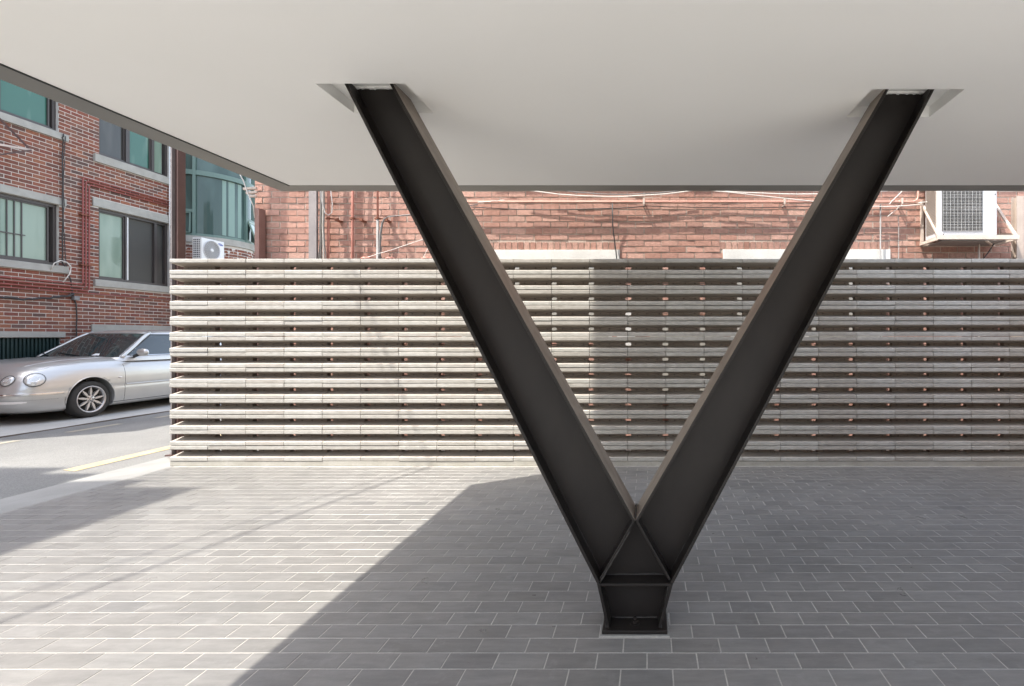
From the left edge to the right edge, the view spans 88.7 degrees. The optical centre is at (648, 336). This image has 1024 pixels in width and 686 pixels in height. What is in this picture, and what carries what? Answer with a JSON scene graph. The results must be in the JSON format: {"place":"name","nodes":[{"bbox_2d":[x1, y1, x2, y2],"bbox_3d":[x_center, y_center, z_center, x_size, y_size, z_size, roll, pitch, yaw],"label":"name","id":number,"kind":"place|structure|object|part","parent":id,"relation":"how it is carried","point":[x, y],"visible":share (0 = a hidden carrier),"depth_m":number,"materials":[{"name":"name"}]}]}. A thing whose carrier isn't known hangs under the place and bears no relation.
{"place":"outdoors","nodes":[
{"label":"outdoors","id":0,"kind":"place"},
{"bbox_2d":[0,404,220,498],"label":"road","id":1,"kind":"structure","parent":0,"point":[29,462],"depth_m":6.36,"materials":[{"name":"grey asphalt"}]},
{"bbox_2d":[0,415,169,443],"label":"faded yellow line","id":2,"kind":"object","parent":1,"relation":"on","point":[81,430],"visible":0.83,"depth_m":7.86,"materials":[{"name":"paint"}]},
{"bbox_2d":[0,457,172,513],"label":"kerb","id":3,"kind":"structure","parent":1,"relation":"on","point":[11,503],"depth_m":4.80,"materials":[{"name":"concrete"}]},
{"bbox_2d":[165,147,185,456],"bbox_3d":[-5.567,-1.900,5.980,0.185,6.600,0.140,0,0,0],"label":"steel post","id":4,"kind":"object","parent":3,"relation":"on","point":[178,204],"visible":0.46,"depth_m":5.96,"materials":[{"name":"metal"}]},
{"bbox_2d":[65,434,220,470],"bbox_3d":[-6.180,1.425,17.680,0.180,0.001,24.640,0,0,0],"label":"yellow line","id":5,"kind":"object","parent":1,"relation":"on","point":[116,459],"visible":0.4,"depth_m":5.87,"materials":[{"name":"paint"}]},
{"bbox_2d":[0,398,814,450],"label":"concrete apron","id":6,"kind":"object","parent":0,"point":[11,424],"depth_m":8.93,"materials":[{"name":"grey concrete"}]},
{"bbox_2d":[0,411,169,437],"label":"gutter joint","id":7,"kind":"object","parent":6,"relation":"on","point":[81,424],"visible":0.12,"depth_m":8.21,"materials":[{"name":"grey concrete"}]},
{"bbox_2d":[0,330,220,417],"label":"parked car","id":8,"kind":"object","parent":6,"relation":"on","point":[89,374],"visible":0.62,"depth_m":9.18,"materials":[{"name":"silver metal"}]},
{"bbox_3d":[-10.033,0.156,10.794,0.205,0.392,2.235,0,0,0],"label":"side window","id":9,"kind":"part","parent":8,"relation":"part of","materials":[{"name":"grey glass"}]},
{"bbox_2d":[0,80,254,359],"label":"brick building","id":10,"kind":"structure","parent":6,"relation":"on","point":[129,245],"depth_m":10.79,"materials":[{"name":"brick"}]},
{"bbox_2d":[0,118,33,155],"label":"wall bracket","id":11,"kind":"object","parent":10,"relation":"attached to","point":[27,149],"depth_m":9.30,"materials":[{"name":"white metal"}]},
{"bbox_2d":[0,80,55,130],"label":"window","id":12,"kind":"structure","parent":10,"relation":"in","point":[16,101],"depth_m":9.76,"materials":[{"name":"teal glass"}]},
{"bbox_2d":[0,193,55,264],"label":"window","id":13,"kind":"structure","parent":10,"relation":"in","point":[27,226],"depth_m":9.76,"materials":[{"name":"teal glass"}]},
{"bbox_2d":[0,293,74,300],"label":"wall cable","id":14,"kind":"object","parent":10,"relation":"attached to","point":[38,297],"depth_m":9.79,"materials":[{"name":"grey rubber"}]},
{"bbox_2d":[50,260,71,282],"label":"wall cable","id":15,"kind":"object","parent":10,"relation":"attached to","point":[67,263],"depth_m":10.23,"materials":[{"name":"white plastic"}]},
{"bbox_2d":[63,136,71,293],"bbox_3d":[-11.846,-2.442,10.323,0.062,3.256,0.185,0,0,0],"label":"wall cable","id":16,"kind":"object","parent":10,"relation":"attached to","point":[64,202],"depth_m":10.25,"materials":[{"name":"grey plastic"}]},
{"bbox_2d":[61,134,77,336],"bbox_3d":[-11.859,-1.904,10.342,0.058,4.402,0.305,0,0,-8],"label":"wall cable","id":17,"kind":"object","parent":10,"relation":"attached to","point":[63,227],"depth_m":10.22,"materials":[{"name":"grey plastic"}]},
{"bbox_2d":[71,296,79,300],"bbox_3d":[-11.850,-0.800,10.446,0.080,0.090,0.100,0,0,0],"label":"junction box","id":18,"kind":"object","parent":10,"relation":"attached to","point":[76,298],"visible":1,"depth_m":10.41,"materials":[{"name":"grey plastic"}]},
{"bbox_2d":[0,177,170,284],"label":"conduit","id":19,"kind":"object","parent":10,"relation":"attached to","point":[82,234],"visible":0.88,"depth_m":10.58,"materials":[{"name":"red metal"}]},
{"bbox_2d":[0,181,170,287],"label":"conduit","id":20,"kind":"object","parent":10,"relation":"attached to","point":[85,238],"visible":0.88,"depth_m":10.63,"materials":[{"name":"red metal"}]},
{"bbox_2d":[0,185,170,290],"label":"conduit","id":21,"kind":"object","parent":10,"relation":"attached to","point":[88,242],"visible":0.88,"depth_m":10.69,"materials":[{"name":"red metal"}]},
{"bbox_2d":[0,286,170,299],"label":"conduit","id":22,"kind":"object","parent":10,"relation":"attached to","point":[80,292],"depth_m":10.49,"materials":[{"name":"red metal"}]},
{"bbox_2d":[99,119,166,176],"bbox_3d":[-11.990,-4.744,11.747,0.090,1.609,1.611,0,0,0],"label":"window","id":23,"kind":"structure","parent":10,"relation":"in","point":[118,143],"depth_m":11.73,"materials":[{"name":"teal glass"}]},
{"bbox_2d":[99,208,166,285],"bbox_3d":[-11.990,-2.022,11.742,0.090,1.564,1.621,0,0,0],"label":"window","id":24,"kind":"structure","parent":10,"relation":"in","point":[147,239],"depth_m":11.75,"materials":[{"name":"grey"}]},
{"bbox_2d":[169,147,169,291],"bbox_3d":[-11.850,-3.350,12.500,0.026,4.500,0.026,0,0,-23],"label":"drain pipe","id":25,"kind":"object","parent":10,"relation":"attached to","point":[169,217],"visible":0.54,"depth_m":12.49,"materials":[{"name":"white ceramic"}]},
{"bbox_2d":[192,237,223,258],"bbox_3d":[-11.129,-1.969,12.643,0.518,0.923,0.675,0,0,0],"label":"air conditioner","id":26,"kind":"object","parent":10,"relation":"attached to","point":[204,248],"visible":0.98,"depth_m":12.46,"materials":[{"name":"white metal"}]},
{"bbox_2d":[186,153,254,244],"bbox_3d":[-11.332,-4.103,13.642,1.217,3.094,2.086,0,0,0],"label":"bay window","id":27,"kind":"structure","parent":10,"relation":"in","point":[217,203],"depth_m":13.08,"materials":[{"name":"teal glass"}]},
{"bbox_2d":[309,191,317,336],"bbox_3d":[-4.138,-1.200,6.237,0.095,5.200,0.035,0,0,0],"label":"steel post","id":28,"kind":"object","parent":6,"relation":"on","point":[313,224],"visible":0.29,"depth_m":6.22,"materials":[{"name":"grey metal"}]},
{"bbox_2d":[255,181,1023,435],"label":"brick house","id":29,"kind":"structure","parent":6,"relation":"on","point":[674,231],"depth_m":6.49,"materials":[{"name":"red brick"}]},
{"bbox_2d":[243,187,257,197],"bbox_3d":[-4.997,-1.818,6.338,0.156,0.137,0.056,0,0,-12],"label":"pipe bracket","id":30,"kind":"object","parent":29,"relation":"attached to","point":[252,192],"visible":1,"depth_m":6.33,"materials":[{"name":"white metal"}]},
{"bbox_2d":[239,174,254,217],"bbox_3d":[-5.027,-1.762,6.319,0.162,0.534,0.059,0,0,-14],"label":"loose cable","id":31,"kind":"object","parent":30,"relation":"hanging from","point":[248,195],"visible":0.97,"depth_m":6.32,"materials":[{"name":"white plastic"}]},
{"bbox_2d":[255,208,265,435],"bbox_3d":[-4.952,-0.110,6.425,0.095,3.020,0.130,0,0,0],"label":"angle post","id":32,"kind":"object","parent":29,"relation":"attached to","point":[260,233],"visible":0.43,"depth_m":6.39,"materials":[{"name":"metal"}]},
{"bbox_2d":[318,191,319,336],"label":"upright cable","id":33,"kind":"object","parent":29,"relation":"attached to","point":[319,238],"visible":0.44,"depth_m":6.34,"materials":[{"name":"grey plastic"}]},
{"bbox_2d":[320,193,322,336],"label":"upright cable","id":34,"kind":"object","parent":29,"relation":"attached to","point":[321,241],"visible":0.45,"depth_m":6.34,"materials":[{"name":"grey plastic"}]},
{"bbox_2d":[322,191,324,336],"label":"upright cable","id":35,"kind":"object","parent":29,"relation":"attached to","point":[322,224],"visible":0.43,"depth_m":6.34,"materials":[{"name":"white plastic"}]},
{"bbox_2d":[323,191,325,336],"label":"upright cable","id":36,"kind":"object","parent":29,"relation":"attached to","point":[324,227],"visible":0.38,"depth_m":6.35,"materials":[{"name":"grey plastic"}]},
{"bbox_2d":[320,191,332,215],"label":"loose cable","id":37,"kind":"object","parent":29,"relation":"attached to","point":[322,203],"visible":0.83,"depth_m":6.29,"materials":[{"name":"white plastic"}]},
{"bbox_2d":[325,191,342,336],"bbox_3d":[-4.015,-1.110,6.434,0.170,4.980,0.132,0,0,0],"label":"wall pipe","id":38,"kind":"object","parent":29,"relation":"attached to","point":[328,218],"depth_m":6.38,"materials":[{"name":"red metal"}]},
{"bbox_2d":[349,191,366,336],"bbox_3d":[-3.708,-1.110,6.434,0.170,4.980,0.132,0,0,0],"label":"wall pipe","id":39,"kind":"object","parent":29,"relation":"attached to","point":[352,218],"depth_m":6.38,"materials":[{"name":"red metal"}]},
{"bbox_2d":[374,191,391,336],"bbox_3d":[-3.391,-1.110,6.434,0.170,4.980,0.132,0,0,0],"label":"wall pipe","id":40,"kind":"object","parent":29,"relation":"attached to","point":[377,218],"depth_m":6.38,"materials":[{"name":"grey plastic"}]},
{"bbox_2d":[369,239,422,256],"bbox_3d":[-2.982,-1.143,6.200,1.109,0.386,0.016,0,0,0],"label":"wall cable","id":41,"kind":"object","parent":29,"relation":"attached to","point":[396,248],"depth_m":6.20,"materials":[{"name":"white plastic"}]},
{"bbox_2d":[462,267,611,336],"bbox_3d":[-1.435,-0.440,6.501,1.930,0.980,0.038,0,0,0],"label":"fence","id":42,"kind":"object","parent":29,"relation":"in","point":[516,268],"depth_m":6.48,"materials":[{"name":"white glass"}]},
{"bbox_2d":[612,203,616,258],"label":"wall cable","id":43,"kind":"object","parent":29,"relation":"attached to","point":[613,232],"depth_m":6.42,"materials":[{"name":"grey plastic"}]},
{"bbox_2d":[566,191,679,194],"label":"wall cable","id":44,"kind":"object","parent":29,"relation":"attached to","point":[623,194],"depth_m":6.41,"materials":[{"name":"grey plastic"}]},
{"bbox_2d":[617,312,634,345],"bbox_3d":[-0.285,-0.110,6.444,0.230,0.580,0.088,0,0,0],"label":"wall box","id":45,"kind":"object","parent":29,"relation":"attached to","point":[628,344],"visible":0.02,"depth_m":6.40,"materials":[{"name":"white plastic"}]},
{"bbox_2d":[650,328,722,403],"bbox_3d":[0.485,0.315,6.444,0.930,1.070,0.088,0,0,0],"label":"fence","id":46,"kind":"object","parent":29,"relation":"attached to","point":[666,359],"depth_m":6.40,"materials":[{"name":"metal"}]},
{"bbox_2d":[467,191,918,207],"bbox_3d":[0.412,-1.985,6.437,6.023,0.650,0.126,0,0,0],"label":"wall pipe","id":47,"kind":"object","parent":29,"relation":"attached to","point":[784,201],"depth_m":6.38,"materials":[{"name":"beige paint"}]},
{"bbox_2d":[378,204,477,258],"bbox_3d":[-2.771,-1.316,6.335,1.247,0.714,0.063,0,0,0],"label":"flexible conduit","id":48,"kind":"object","parent":47,"relation":"attached to","point":[380,234],"visible":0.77,"depth_m":6.34,"materials":[{"name":"grey plastic"}]},
{"bbox_2d":[473,206,644,209],"bbox_3d":[-1.146,-1.632,6.400,2.206,0.056,0.018,0,0,0],"label":"wall cable","id":49,"kind":"object","parent":47,"relation":"hanging from","point":[558,209],"depth_m":6.40,"materials":[{"name":"brown"}]},
{"bbox_2d":[533,191,689,196],"bbox_3d":[-0.476,-1.828,6.400,2.338,0.118,0.022,0,0,0],"label":"wall cable","id":50,"kind":"object","parent":47,"relation":"attached to","point":[611,196],"depth_m":6.39,"materials":[{"name":"white"}]},
{"bbox_2d":[645,205,809,207],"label":"wall cable","id":51,"kind":"object","parent":47,"relation":"hanging from","point":[734,207],"depth_m":6.39,"materials":[{"name":"brown"}]},
{"bbox_2d":[714,191,812,201],"bbox_3d":[1.616,-1.760,6.380,1.769,0.204,0.017,0,0,0],"label":"wall cable","id":52,"kind":"object","parent":47,"relation":"attached to","point":[762,196],"depth_m":6.38,"materials":[{"name":"white"}]},
{"bbox_2d":[873,204,921,206],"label":"wall cable","id":53,"kind":"object","parent":47,"relation":"attached to","point":[897,206],"depth_m":6.38,"materials":[{"name":"white plastic"}]},
{"bbox_2d":[731,267,881,336],"bbox_3d":[2.027,-0.440,6.501,1.945,0.980,0.038,0,0,0],"label":"fence","id":54,"kind":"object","parent":29,"relation":"in","point":[850,268],"depth_m":6.48,"materials":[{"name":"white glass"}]},
{"bbox_2d":[726,191,887,194],"bbox_3d":[1.862,-1.840,6.410,2.340,0.075,0.023,0,0,0],"label":"wall cable","id":55,"kind":"object","parent":29,"relation":"attached to","point":[780,193],"depth_m":6.41,"materials":[{"name":"white"}]},
{"bbox_2d":[880,204,880,336],"bbox_3d":[2.947,-0.035,6.420,0.018,3.297,0.018,0,0,23],"label":"wall conduit","id":56,"kind":"object","parent":29,"relation":"attached to","point":[880,233],"depth_m":6.41,"materials":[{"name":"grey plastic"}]},
{"bbox_2d":[898,217,898,336],"bbox_3d":[3.195,0.043,6.450,0.008,3.155,0.008,0,0,0],"label":"wall conduit","id":57,"kind":"object","parent":29,"relation":"attached to","point":[898,240],"depth_m":6.45,"materials":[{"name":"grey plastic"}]},
{"bbox_2d":[920,201,1019,246],"bbox_3d":[3.965,-1.448,6.285,0.990,0.594,0.424,0,0,0],"label":"ac bracket","id":58,"kind":"object","parent":29,"relation":"attached to","point":[970,240],"visible":0.88,"depth_m":6.20,"materials":[{"name":"white metal"}]},
{"bbox_2d":[926,191,996,240],"bbox_3d":[3.865,-1.656,6.259,0.719,0.888,0.322,0,0,0],"label":"air conditioner","id":59,"kind":"object","parent":58,"relation":"on","point":[962,212],"visible":0.64,"depth_m":6.12,"materials":[{"name":"white metal"}]},
{"bbox_2d":[978,244,979,336],"bbox_3d":[4.137,0.047,6.325,0.024,2.411,0.084,0,0,33],"label":"drain hose","id":60,"kind":"object","parent":58,"relation":"hanging from","point":[978,256],"visible":0.21,"depth_m":6.30,"materials":[{"name":"beige paint"}]},
{"bbox_2d":[1011,196,1023,336],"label":"steel post","id":61,"kind":"object","parent":6,"relation":"on","point":[1017,222],"visible":0.36,"depth_m":6.20,"materials":[{"name":"white metal"}]},
{"bbox_2d":[0,466,1023,685],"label":"pavement","id":62,"kind":"structure","parent":0,"point":[480,576],"depth_m":2.87,"materials":[{"name":"grey stone"}]},
{"bbox_2d":[169,259,1023,465],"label":"block screen","id":63,"kind":"object","parent":62,"relation":"on","point":[276,397],"visible":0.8,"depth_m":5.47,"materials":[{"name":"concrete"}]},
{"bbox_2d":[345,84,933,635],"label":"column","id":64,"kind":"structure","parent":62,"relation":"on","point":[635,556],"depth_m":2.48,"materials":[{"name":"metal"}]},
{"bbox_2d":[0,0,1023,190],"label":"overhead building","id":65,"kind":"structure","parent":64,"relation":"on","point":[642,95],"depth_m":2.29,"materials":[{"name":"grey"}]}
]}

